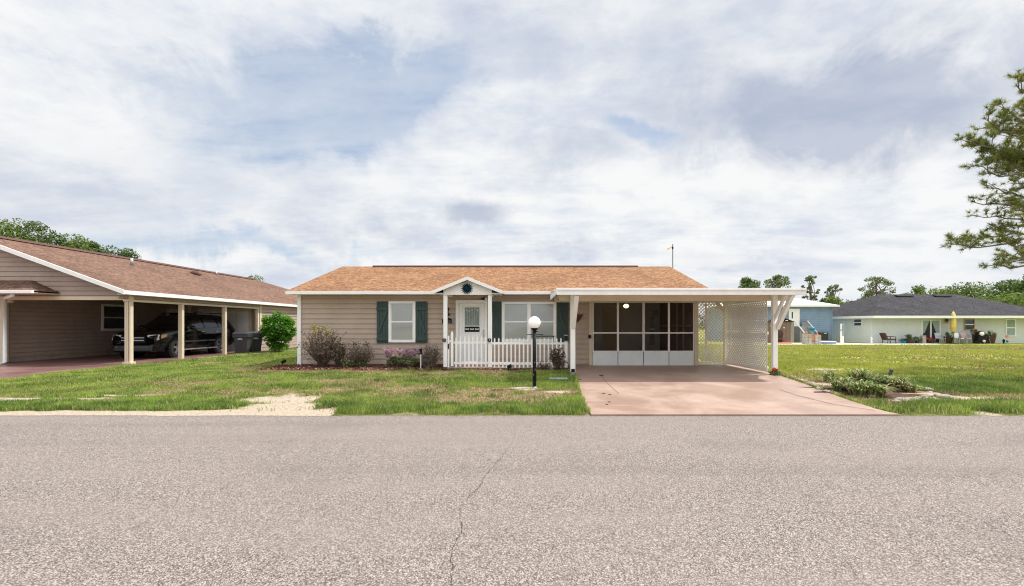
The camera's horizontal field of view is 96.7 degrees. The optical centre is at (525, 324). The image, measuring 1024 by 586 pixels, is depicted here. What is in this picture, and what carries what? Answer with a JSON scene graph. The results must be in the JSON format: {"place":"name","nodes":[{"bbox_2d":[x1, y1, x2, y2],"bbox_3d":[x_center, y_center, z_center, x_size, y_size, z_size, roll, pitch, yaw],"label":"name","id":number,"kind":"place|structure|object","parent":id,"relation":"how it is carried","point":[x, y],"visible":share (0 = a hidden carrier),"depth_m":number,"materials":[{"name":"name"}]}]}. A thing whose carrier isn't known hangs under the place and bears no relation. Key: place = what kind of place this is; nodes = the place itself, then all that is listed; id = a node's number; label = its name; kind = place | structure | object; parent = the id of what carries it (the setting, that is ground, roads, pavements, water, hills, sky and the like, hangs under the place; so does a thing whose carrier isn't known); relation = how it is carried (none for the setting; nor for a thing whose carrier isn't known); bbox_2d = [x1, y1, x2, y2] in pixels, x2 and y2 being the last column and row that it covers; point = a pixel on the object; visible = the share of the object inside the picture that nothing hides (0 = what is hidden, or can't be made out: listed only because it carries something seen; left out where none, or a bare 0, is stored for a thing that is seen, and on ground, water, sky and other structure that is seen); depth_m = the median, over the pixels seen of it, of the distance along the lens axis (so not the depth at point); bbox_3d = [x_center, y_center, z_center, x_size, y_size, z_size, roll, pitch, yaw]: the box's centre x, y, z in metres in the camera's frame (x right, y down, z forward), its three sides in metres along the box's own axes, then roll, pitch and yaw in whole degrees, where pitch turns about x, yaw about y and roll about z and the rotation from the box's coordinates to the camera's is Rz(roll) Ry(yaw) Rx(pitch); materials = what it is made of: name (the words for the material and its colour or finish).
{"place":"outdoors","nodes":[
{"label":"outdoors","id":0,"kind":"place"},
{"bbox_2d":[0,350,270,379],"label":"neighbour driveway","id":1,"kind":"structure","parent":0,"point":[14,369],"depth_m":15.80,"materials":[{"name":"red concrete"}]},
{"bbox_2d":[112,312,234,357],"bbox_3d":[-14.900,0.453,19.637,2.380,1.924,4.885,0,0,0],"label":"parked car","id":2,"kind":"object","parent":1,"relation":"on","point":[158,334],"visible":0.72,"depth_m":18.84,"materials":[{"name":"black paint"}]},
{"bbox_2d":[232,332,254,352],"bbox_3d":[-12.941,0.839,20.933,0.682,0.978,0.810,0,0,-8],"label":"wheelie bin","id":3,"kind":"object","parent":1,"relation":"on","point":[243,341],"visible":0.96,"depth_m":20.62,"materials":[{"name":"grey plastic"}]},
{"bbox_2d":[247,331,261,350],"bbox_3d":[-13.059,0.839,21.926,0.683,0.978,0.810,0,0,-38],"label":"wheelie bin","id":4,"kind":"object","parent":1,"relation":"on","point":[257,342],"visible":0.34,"depth_m":21.72,"materials":[{"name":"grey plastic"}]},
{"bbox_2d":[133,347,296,364],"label":"grass","id":5,"kind":"structure","parent":0,"point":[251,357],"depth_m":17.19,"materials":[{"name":"green plant"}]},
{"bbox_2d":[0,363,576,384],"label":"grass","id":6,"kind":"structure","parent":0,"point":[168,371],"depth_m":11.70,"materials":[{"name":"green plant"}]},
{"bbox_2d":[0,381,588,414],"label":"grass","id":7,"kind":"structure","parent":0,"point":[89,393],"depth_m":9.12,"materials":[{"name":"green plant"}]},
{"bbox_2d":[0,415,1023,585],"bbox_3d":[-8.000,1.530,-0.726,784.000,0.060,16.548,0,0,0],"label":"road","id":8,"kind":"structure","parent":0,"point":[206,500],"depth_m":3.87,"materials":[{"name":"grey asphalt"}]},
{"bbox_2d":[450,444,511,583],"bbox_3d":[-0.396,1.496,4.155,0.206,0.001,3.092,0,0,5],"label":"road crack","id":9,"kind":"object","parent":8,"relation":"on","point":[461,522],"visible":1,"depth_m":3.37,"materials":[{"name":"grey asphalt"}]},
{"bbox_2d":[0,325,1023,415],"bbox_3d":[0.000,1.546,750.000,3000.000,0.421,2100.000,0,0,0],"label":"ground","id":10,"kind":"structure","parent":0,"point":[277,404],"depth_m":8.85,"materials":[{"name":"green plant"}]},
{"bbox_2d":[0,218,46,242],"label":"leafy tree","id":11,"kind":"object","parent":10,"relation":"on","point":[12,228],"visible":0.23,"depth_m":42.15,"materials":[{"name":"green plant"}]},
{"bbox_2d":[23,221,69,246],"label":"leafy tree","id":12,"kind":"object","parent":10,"relation":"on","point":[51,236],"visible":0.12,"depth_m":43.70,"materials":[{"name":"green plant"}]},
{"bbox_2d":[47,233,94,250],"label":"leafy tree","id":13,"kind":"object","parent":10,"relation":"on","point":[71,243],"visible":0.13,"depth_m":46.03,"materials":[{"name":"green plant"}]},
{"bbox_2d":[73,238,112,253],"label":"leafy tree","id":14,"kind":"object","parent":10,"relation":"on","point":[96,246],"visible":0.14,"depth_m":50.17,"materials":[{"name":"green plant"}]},
{"bbox_2d":[103,245,118,254],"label":"leafy tree","id":15,"kind":"object","parent":10,"relation":"on","point":[108,251],"visible":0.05,"depth_m":52.27,"materials":[{"name":"green plant"}]},
{"bbox_2d":[116,247,141,258],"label":"leafy tree","id":16,"kind":"object","parent":10,"relation":"on","point":[128,253],"visible":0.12,"depth_m":55.67,"materials":[{"name":"green plant"}]},
{"bbox_2d":[0,236,296,364],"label":"house","id":17,"kind":"structure","parent":10,"relation":"on","point":[57,302],"depth_m":17.56,"materials":[{"name":"brown"}]},
{"bbox_2d":[101,304,123,330],"bbox_3d":[-17.975,-0.290,20.025,0.040,1.140,1.450,0,0,0],"label":"window","id":18,"kind":"structure","parent":17,"relation":"in","point":[112,316],"depth_m":19.82,"materials":[{"name":"black glass"}]},
{"bbox_2d":[166,309,177,315],"bbox_3d":[-17.575,0.300,22.845,0.850,2.100,0.051,0,0,0],"label":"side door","id":19,"kind":"structure","parent":17,"relation":"in","point":[170,311],"depth_m":22.82,"materials":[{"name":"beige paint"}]},
{"bbox_2d":[198,309,251,350],"bbox_3d":[-15.095,0.285,22.845,2.681,2.130,0.051,0,0,0],"label":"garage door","id":20,"kind":"structure","parent":17,"relation":"in","point":[240,319],"depth_m":22.84,"materials":[{"name":"beige paint"}]},
{"bbox_2d":[258,311,296,351],"bbox_3d":[-11.787,0.387,21.561,1.741,2.064,1.574,0,0,0],"label":"round bush","id":21,"kind":"object","parent":10,"relation":"on","point":[273,332],"visible":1,"depth_m":21.35,"materials":[{"name":"green plant"}]},
{"bbox_2d":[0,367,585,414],"bbox_3d":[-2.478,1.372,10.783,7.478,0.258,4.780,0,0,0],"label":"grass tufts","id":22,"kind":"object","parent":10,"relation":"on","point":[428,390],"visible":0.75,"depth_m":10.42,"materials":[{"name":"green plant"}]},
{"bbox_2d":[255,364,569,370],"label":"mulch","id":23,"kind":"object","parent":10,"relation":"on","point":[328,366],"visible":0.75,"depth_m":13.47,"materials":[{"name":"brown wood"}]},
{"bbox_2d":[297,324,346,366],"bbox_3d":[-6.266,0.675,13.925,1.513,1.384,1.164,0,0,0],"label":"bare shrub","id":24,"kind":"object","parent":23,"relation":"on","point":[320,359],"visible":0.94,"depth_m":13.84,"materials":[{"name":"brown plant"}]},
{"bbox_2d":[327,339,348,366],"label":"bare shrub","id":25,"kind":"object","parent":23,"relation":"on","point":[339,356],"visible":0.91,"depth_m":13.91,"materials":[{"name":"brown plant"}]},
{"bbox_2d":[340,353,361,367],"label":"bare shrub","id":26,"kind":"object","parent":23,"relation":"on","point":[347,362],"visible":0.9,"depth_m":13.73,"materials":[{"name":"green plant"}]},
{"bbox_2d":[346,339,374,366],"bbox_3d":[-4.995,0.891,13.943,1.014,0.952,0.852,0,0,0],"label":"bare shrub","id":27,"kind":"object","parent":23,"relation":"on","point":[366,357],"visible":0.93,"depth_m":13.84,"materials":[{"name":"brown plant"}]},
{"bbox_2d":[382,347,419,366],"bbox_3d":[-3.768,1.020,13.941,1.156,0.672,0.675,0,0,0],"label":"flowering shrub","id":28,"kind":"object","parent":23,"relation":"on","point":[395,360],"visible":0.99,"depth_m":13.84,"materials":[{"name":"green plant"}]},
{"bbox_2d":[415,344,442,367],"bbox_3d":[-2.894,0.963,13.773,0.902,0.890,0.808,0,0,0],"label":"bare shrub","id":29,"kind":"object","parent":23,"relation":"on","point":[430,358],"visible":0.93,"depth_m":13.68,"materials":[{"name":"brown plant"}]},
{"bbox_2d":[285,265,707,368],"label":"house","id":30,"kind":"structure","parent":10,"relation":"on","point":[379,307],"depth_m":14.69,"materials":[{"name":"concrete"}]},
{"bbox_2d":[388,301,415,341],"bbox_3d":[-3.970,-0.078,14.648,0.867,1.327,0.053,0,0,0],"label":"window","id":31,"kind":"structure","parent":30,"relation":"in","point":[401,314],"depth_m":14.67,"materials":[{"name":"white glass"}]},
{"bbox_2d":[461,283,472,292],"bbox_3d":[-1.737,-1.063,13.514,0.380,0.374,0.047,0,0,0],"label":"sun ornament","id":32,"kind":"object","parent":30,"relation":"attached to","point":[466,288],"visible":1,"depth_m":13.52,"materials":[{"name":"teal metal"}]},
{"bbox_2d":[459,303,483,361],"bbox_3d":[-1.723,0.302,14.640,0.814,1.956,0.060,0,0,0],"label":"door","id":33,"kind":"structure","parent":30,"relation":"in","point":[471,315],"depth_m":14.64,"materials":[{"name":"white paint"}]},
{"bbox_2d":[502,302,555,341],"bbox_3d":[0.121,-0.078,14.648,1.758,1.293,0.053,0,0,0],"label":"window","id":34,"kind":"structure","parent":30,"relation":"in","point":[516,316],"depth_m":14.67,"materials":[{"name":"grey glass"}]},
{"bbox_2d":[527,334,554,353],"bbox_3d":[0.495,0.808,14.331,0.889,0.984,0.084,0,0,0],"label":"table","id":35,"kind":"object","parent":30,"relation":"on","point":[544,336],"visible":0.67,"depth_m":14.35,"materials":[{"name":"white"}]},
{"bbox_2d":[603,308,620,350],"bbox_3d":[3.465,0.320,18.257,0.708,1.960,0.038,0,0,0],"label":"room door","id":36,"kind":"structure","parent":30,"relation":"in","point":[609,314],"depth_m":18.26,"materials":[{"name":"beige paint"}]},
{"bbox_2d":[447,332,567,367],"bbox_3d":[-0.534,0.799,13.530,3.574,1.201,0.100,0,0,0],"label":"picket fence","id":37,"kind":"object","parent":10,"relation":"on","point":[506,363],"visible":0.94,"depth_m":13.52,"materials":[{"name":"white paint"}]},
{"bbox_2d":[528,316,540,388],"bbox_3d":[0.202,0.654,10.150,0.276,1.655,0.276,0,0,0],"label":"lamp post","id":38,"kind":"object","parent":10,"relation":"on","point":[534,322],"visible":0.96,"depth_m":10.11,"materials":[{"name":"black metal"}]},
{"bbox_2d":[536,361,549,369],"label":"bare shrub","id":39,"kind":"object","parent":10,"relation":"on","point":[545,367],"visible":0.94,"depth_m":13.23,"materials":[{"name":"brown plant"}]},
{"bbox_2d":[548,348,567,370],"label":"bare shrub","id":40,"kind":"object","parent":10,"relation":"on","point":[556,361],"visible":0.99,"depth_m":13.12,"materials":[{"name":"brown plant"}]},
{"bbox_2d":[573,372,589,412],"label":"edge grass","id":41,"kind":"structure","parent":10,"relation":"on","point":[580,393],"depth_m":9.33,"materials":[{"name":"green plant"}]},
{"bbox_2d":[738,276,761,287],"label":"round tree","id":42,"kind":"object","parent":10,"relation":"on","point":[746,282],"visible":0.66,"depth_m":84.12,"materials":[{"name":"green plant"}]},
{"bbox_2d":[769,367,780,375],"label":"red flower","id":43,"kind":"object","parent":10,"relation":"on","point":[774,371],"visible":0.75,"depth_m":11.95,"materials":[{"name":"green plant"}]},
{"bbox_2d":[763,274,791,287],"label":"umbrella pine","id":44,"kind":"object","parent":10,"relation":"on","point":[775,282],"visible":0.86,"depth_m":84.72,"materials":[{"name":"green plant"}]},
{"bbox_2d":[765,318,793,342],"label":"garden shed","id":45,"kind":"structure","parent":10,"relation":"on","point":[787,328],"depth_m":41.00,"materials":[{"name":"brown metal"}]},
{"bbox_2d":[801,275,819,300],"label":"slender pine","id":46,"kind":"object","parent":10,"relation":"on","point":[811,297],"visible":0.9,"depth_m":84.74,"materials":[{"name":"green plant"}]},
{"bbox_2d":[815,332,827,340],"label":"air conditioner","id":47,"kind":"object","parent":10,"relation":"on","point":[824,336],"visible":0.62,"depth_m":44.20,"materials":[{"name":"grey plastic"}]},
{"bbox_2d":[816,370,841,381],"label":"strap leaf plant","id":48,"kind":"object","parent":10,"relation":"on","point":[831,374],"visible":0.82,"depth_m":11.01,"materials":[{"name":"green plant"}]},
{"bbox_2d":[824,284,842,303],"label":"open pine","id":49,"kind":"object","parent":10,"relation":"on","point":[830,289],"visible":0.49,"depth_m":84.92,"materials":[{"name":"green plant"}]},
{"bbox_2d":[780,374,894,412],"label":"edge grass","id":50,"kind":"structure","parent":10,"relation":"on","point":[836,394],"depth_m":9.08,"materials":[{"name":"green plant"}]},
{"bbox_2d":[824,296,852,304],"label":"woodland tree","id":51,"kind":"object","parent":10,"relation":"on","point":[829,300],"visible":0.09,"depth_m":79.48,"materials":[{"name":"green plant"}]},
{"bbox_2d":[835,368,876,382],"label":"strap leaf plant","id":52,"kind":"object","parent":10,"relation":"on","point":[857,374],"visible":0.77,"depth_m":10.49,"materials":[{"name":"green plant"}]},
{"bbox_2d":[698,353,1023,377],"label":"grass","id":53,"kind":"structure","parent":10,"relation":"on","point":[826,363],"depth_m":14.94,"materials":[{"name":"green plant"}]},
{"bbox_2d":[856,276,895,299],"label":"spreading pine","id":54,"kind":"object","parent":10,"relation":"on","point":[873,290],"visible":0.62,"depth_m":84.43,"materials":[{"name":"green plant"}]},
{"bbox_2d":[808,386,954,397],"bbox_3d":[7.533,1.426,9.695,3.007,0.055,1.436,0,0,0],"label":"planting bed","id":55,"kind":"object","parent":10,"relation":"on","point":[896,393],"visible":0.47,"depth_m":9.45,"materials":[{"name":"brown soil"}]},
{"bbox_2d":[822,376,854,390],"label":"strap leaf plant","id":56,"kind":"object","parent":55,"relation":"on","point":[834,382],"visible":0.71,"depth_m":9.73,"materials":[{"name":"green plant"}]},
{"bbox_2d":[836,379,880,396],"bbox_3d":[6.822,1.307,9.335,1.062,0.315,1.053,0,0,30],"label":"strap leaf plant","id":57,"kind":"object","parent":55,"relation":"on","point":[860,391],"visible":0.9,"depth_m":9.23,"materials":[{"name":"green plant"}]},
{"bbox_2d":[850,382,898,397],"bbox_3d":[7.104,1.329,9.174,0.899,0.278,0.968,0,0,-30],"label":"strap leaf plant","id":58,"kind":"object","parent":55,"relation":"on","point":[879,391],"visible":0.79,"depth_m":9.08,"materials":[{"name":"green plant"}]},
{"bbox_2d":[865,373,893,387],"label":"strap leaf plant","id":59,"kind":"object","parent":55,"relation":"on","point":[874,379],"visible":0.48,"depth_m":10.11,"materials":[{"name":"green plant"}]},
{"bbox_2d":[878,375,917,390],"bbox_3d":[7.996,1.279,9.810,0.857,0.333,0.986,0,0,32],"label":"strap leaf plant","id":60,"kind":"object","parent":55,"relation":"on","point":[895,381],"visible":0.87,"depth_m":9.68,"materials":[{"name":"green plant"}]},
{"bbox_2d":[896,383,922,392],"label":"strap leaf plant","id":61,"kind":"object","parent":55,"relation":"on","point":[909,388],"visible":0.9,"depth_m":9.49,"materials":[{"name":"green plant"}]},
{"bbox_2d":[769,370,1023,413],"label":"dry grass","id":62,"kind":"structure","parent":10,"relation":"on","point":[890,398],"depth_m":9.56,"materials":[{"name":"green plant"}]},
{"bbox_2d":[902,284,929,293],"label":"feathery tree","id":63,"kind":"object","parent":10,"relation":"on","point":[917,289],"visible":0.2,"depth_m":84.15,"materials":[{"name":"green plant"}]},
{"bbox_2d":[832,294,1023,342],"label":"house","id":64,"kind":"structure","parent":10,"relation":"on","point":[897,316],"depth_m":42.00,"materials":[{"name":"grey paint"}]},
{"bbox_2d":[854,319,861,325],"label":"window","id":65,"kind":"structure","parent":64,"relation":"in","point":[857,322],"depth_m":43.60,"materials":[{"name":"white glass"}]},
{"bbox_2d":[921,319,940,342],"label":"sliding door","id":66,"kind":"structure","parent":64,"relation":"in","point":[929,327],"depth_m":41.97,"materials":[{"name":"white paint"}]},
{"bbox_2d":[964,319,974,329],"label":"window","id":67,"kind":"structure","parent":64,"relation":"in","point":[969,324],"depth_m":41.98,"materials":[{"name":"grey glass"}]},
{"bbox_2d":[1005,319,1015,335],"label":"window","id":68,"kind":"structure","parent":64,"relation":"in","point":[1010,324],"depth_m":41.98,"materials":[{"name":"white glass"}]},
{"bbox_2d":[926,337,935,342],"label":"potted plant","id":69,"kind":"object","parent":10,"relation":"on","point":[930,340],"visible":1,"depth_m":41.11,"materials":[{"name":"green plant"}]},
{"bbox_2d":[934,333,945,342],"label":"patio chair","id":70,"kind":"object","parent":10,"relation":"on","point":[937,335],"visible":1,"depth_m":41.23,"materials":[{"name":"white plastic"}]},
{"bbox_2d":[918,286,969,295],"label":"woodland tree","id":71,"kind":"object","parent":10,"relation":"on","point":[944,291],"visible":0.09,"depth_m":74.25,"materials":[{"name":"green plant"}]},
{"bbox_2d":[936,394,953,398],"bbox_3d":[8.337,1.444,9.047,0.281,0.105,0.184,0,0,21],"label":"edging stone","id":72,"kind":"object","parent":10,"relation":"on","point":[944,395],"visible":0.62,"depth_m":9.00,"materials":[{"name":"beige stone"}]},
{"bbox_2d":[943,332,953,342],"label":"potted plant","id":73,"kind":"object","parent":10,"relation":"on","point":[949,339],"visible":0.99,"depth_m":41.03,"materials":[{"name":"green plant"}]},
{"bbox_2d":[950,311,955,342],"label":"garden umbrella","id":74,"kind":"object","parent":10,"relation":"on","point":[953,324],"visible":0.98,"depth_m":41.10,"materials":[{"name":"fabric"}]},
{"bbox_2d":[960,333,971,342],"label":"patio chair","id":75,"kind":"object","parent":10,"relation":"on","point":[963,335],"visible":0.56,"depth_m":41.54,"materials":[{"name":"white plastic"}]},
{"bbox_2d":[945,282,988,297],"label":"woodland tree","id":76,"kind":"object","parent":10,"relation":"on","point":[961,287],"visible":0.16,"depth_m":79.33,"materials":[{"name":"green plant"}]},
{"bbox_2d":[970,328,977,342],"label":"potted plant","id":77,"kind":"object","parent":10,"relation":"on","point":[974,330],"visible":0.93,"depth_m":41.22,"materials":[{"name":"green plant"}]},
{"bbox_2d":[973,331,987,343],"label":"barbecue grill","id":78,"kind":"object","parent":10,"relation":"on","point":[978,338],"visible":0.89,"depth_m":40.65,"materials":[{"name":"black paint"}]},
{"bbox_2d":[939,67,1023,270],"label":"pine tree","id":79,"kind":"object","parent":10,"relation":"on","point":[1011,158],"visible":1,"depth_m":14.09,"materials":[{"name":"green plant"}]},
{"bbox_2d":[961,281,1006,298],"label":"woodland tree","id":80,"kind":"object","parent":10,"relation":"on","point":[977,290],"visible":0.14,"depth_m":76.45,"materials":[{"name":"green plant"}]},
{"bbox_2d":[986,330,996,342],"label":"potted plant","id":81,"kind":"object","parent":10,"relation":"on","point":[991,335],"visible":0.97,"depth_m":40.98,"materials":[{"name":"green plant"}]},
{"bbox_2d":[967,291,1023,305],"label":"woodland tree","id":82,"kind":"object","parent":10,"relation":"on","point":[1009,300],"visible":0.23,"depth_m":61.01,"materials":[{"name":"green plant"}]},
{"bbox_2d":[977,278,1021,298],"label":"woodland tree","id":83,"kind":"object","parent":10,"relation":"on","point":[1003,285],"visible":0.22,"depth_m":72.24,"materials":[{"name":"green plant"}]},
{"bbox_2d":[1009,274,1023,303],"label":"woodland tree","id":84,"kind":"object","parent":10,"relation":"on","point":[1019,287],"visible":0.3,"depth_m":66.31,"materials":[{"name":"green plant"}]},
{"bbox_2d":[0,0,1023,322],"label":"sky","id":85,"kind":"structure","parent":0,"point":[289,144],"materials":[{"name":"white"}]},
{"bbox_2d":[568,365,899,415],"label":"driveway","id":86,"kind":"structure","parent":0,"point":[687,390],"depth_m":9.33,"materials":[{"name":"pink concrete"}]},
{"bbox_2d":[550,288,806,374],"bbox_3d":[3.942,0.189,13.335,6.334,2.579,4.130,0,0,0],"label":"carport","id":87,"kind":"object","parent":86,"relation":"on","point":[575,296],"visible":0.88,"depth_m":12.08,"materials":[{"name":"white metal"}]},
{"bbox_2d":[698,302,723,364],"bbox_3d":[6.040,0.294,14.905,0.900,2.091,0.070,0,0,0],"label":"lattice panel","id":88,"kind":"object","parent":87,"relation":"attached to","point":[704,358],"visible":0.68,"depth_m":14.88,"materials":[{"name":"paint"}]},
{"bbox_2d":[724,301,768,371],"bbox_3d":[6.539,0.290,13.580,0.112,2.020,2.520,0,0,0],"label":"lattice panel","id":89,"kind":"object","parent":87,"relation":"attached to","point":[749,326],"visible":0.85,"depth_m":13.39,"materials":[{"name":"paint"}]},
{"bbox_2d":[704,298,839,341],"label":"house","id":90,"kind":"structure","parent":0,"point":[817,315],"depth_m":44.97,"materials":[{"name":"blue"}]},
{"bbox_2d":[788,309,799,325],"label":"door","id":91,"kind":"structure","parent":90,"relation":"in","point":[793,314],"depth_m":44.88,"materials":[{"name":"white paint"}]},
{"bbox_2d":[778,330,782,341],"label":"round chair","id":92,"kind":"object","parent":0,"point":[780,335],"visible":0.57,"depth_m":40.66,"materials":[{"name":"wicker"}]},
{"bbox_2d":[794,320,816,341],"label":"steps","id":93,"kind":"structure","parent":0,"point":[799,331],"depth_m":43.84,"materials":[{"name":"stone"}]},
{"bbox_2d":[821,341,835,343],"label":"kiddie pool","id":94,"kind":"structure","parent":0,"point":[828,342],"depth_m":39.91,"materials":[{"name":"blue plastic"}]},
{"bbox_2d":[764,343,951,344],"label":"patio","id":95,"kind":"structure","parent":0,"point":[868,343],"depth_m":40.92,"materials":[{"name":"concrete"}]},
{"bbox_2d":[802,332,811,343],"bbox_3d":[24.589,1.196,39.750,0.536,1.089,0.500,0,0,0],"label":"block planter","id":96,"kind":"object","parent":95,"relation":"on","point":[806,338],"visible":0.98,"depth_m":39.50,"materials":[{"name":"concrete"}]},
{"bbox_2d":[812,333,820,343],"bbox_3d":[25.446,1.238,39.750,0.489,1.003,0.500,0,0,0],"label":"block planter","id":97,"kind":"object","parent":95,"relation":"on","point":[817,337],"visible":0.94,"depth_m":39.50,"materials":[{"name":"concrete"}]},
{"bbox_2d":[840,324,843,343],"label":"post","id":98,"kind":"object","parent":95,"relation":"on","point":[841,333],"visible":0.98,"depth_m":40.78,"materials":[{"name":"white paint"}]},
{"bbox_2d":[879,333,895,343],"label":"wicker armchair","id":99,"kind":"object","parent":95,"relation":"on","point":[884,336],"visible":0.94,"depth_m":40.97,"materials":[{"name":"brown wicker"}]},
{"bbox_2d":[905,334,916,342],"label":"potted plant","id":100,"kind":"object","parent":95,"relation":"on","point":[909,338],"visible":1,"depth_m":41.04,"materials":[{"name":"green plant"}]},
{"bbox_2d":[698,344,1023,354],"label":"grass","id":101,"kind":"structure","parent":0,"point":[801,349],"depth_m":25.02,"materials":[{"name":"green plant"}]},
{"bbox_2d":[703,344,1023,370],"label":"dry grass","id":102,"kind":"structure","parent":0,"point":[967,347],"depth_m":19.68,"materials":[{"name":"green plant"}]},
{"bbox_2d":[806,372,1023,394],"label":"grass","id":103,"kind":"structure","parent":0,"point":[976,385],"depth_m":10.69,"materials":[{"name":"green plant"}]},
{"bbox_2d":[920,335,925,342],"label":"stone pillar","id":104,"kind":"structure","parent":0,"point":[923,337],"depth_m":41.11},
{"bbox_2d":[859,394,1023,413],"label":"grass","id":105,"kind":"structure","parent":0,"point":[948,408],"depth_m":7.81,"materials":[{"name":"green plant"}]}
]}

